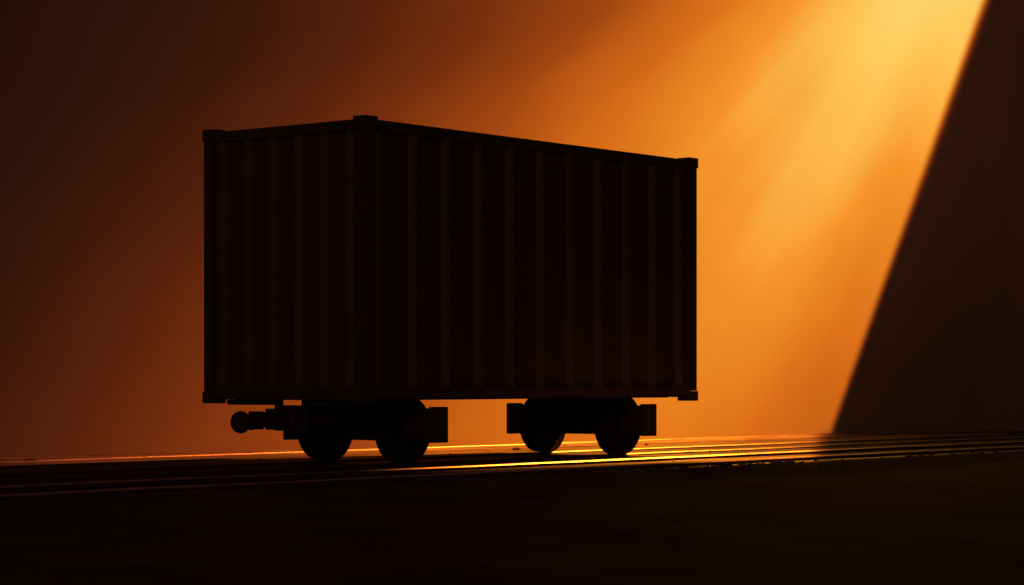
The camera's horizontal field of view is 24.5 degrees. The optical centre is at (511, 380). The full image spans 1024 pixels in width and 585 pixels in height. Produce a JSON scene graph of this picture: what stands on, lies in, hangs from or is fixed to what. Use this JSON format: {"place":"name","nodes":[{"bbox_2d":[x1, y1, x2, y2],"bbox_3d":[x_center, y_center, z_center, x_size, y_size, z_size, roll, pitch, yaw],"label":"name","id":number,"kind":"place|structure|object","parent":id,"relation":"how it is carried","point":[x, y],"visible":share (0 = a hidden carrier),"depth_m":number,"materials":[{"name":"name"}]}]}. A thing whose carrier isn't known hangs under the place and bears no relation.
{"place":"outdoors","nodes":[
{"label":"outdoors","id":0,"kind":"place"},
{"bbox_2d":[0,431,1023,584],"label":"ground","id":1,"kind":"structure","parent":0,"point":[897,520],"depth_m":17.35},
{"bbox_2d":[0,431,994,467],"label":"railway track","id":2,"kind":"structure","parent":1,"relation":"on","point":[46,465],"depth_m":30.54,"materials":[{"name":"metal"}]},
{"bbox_2d":[0,0,1023,455],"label":"wall","id":3,"kind":"structure","parent":1,"relation":"on","point":[860,216],"depth_m":38.92,"materials":[{"name":"paint"}]},
{"bbox_2d":[0,441,1023,500],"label":"railway track","id":4,"kind":"structure","parent":1,"relation":"on","point":[144,490],"depth_m":23.34,"materials":[{"name":"metal"}]},
{"bbox_2d":[0,433,1023,481],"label":"railway track","id":5,"kind":"structure","parent":1,"relation":"on","point":[264,469],"depth_m":27.32,"materials":[{"name":"metal"}]},
{"bbox_2d":[227,395,667,462],"bbox_3d":[-0.835,0.528,27.586,2.300,0.786,6.690,0,0,39],"label":"railway wagon","id":6,"kind":"object","parent":5,"relation":"on","point":[397,430],"visible":0.97,"depth_m":26.62,"materials":[{"name":"metal"}]},
{"bbox_2d":[202,115,697,404],"bbox_3d":[-0.557,-1.275,27.934,2.464,3.050,6.224,0,0,39],"label":"shipping container","id":7,"kind":"object","parent":6,"relation":"on","point":[364,259],"visible":1,"depth_m":26.09,"materials":[{"name":"metal"}]},
{"bbox_2d":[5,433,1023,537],"bbox_3d":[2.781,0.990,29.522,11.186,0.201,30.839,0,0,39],"label":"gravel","id":8,"kind":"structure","parent":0,"point":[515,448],"depth_m":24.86,"materials":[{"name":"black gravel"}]}
]}

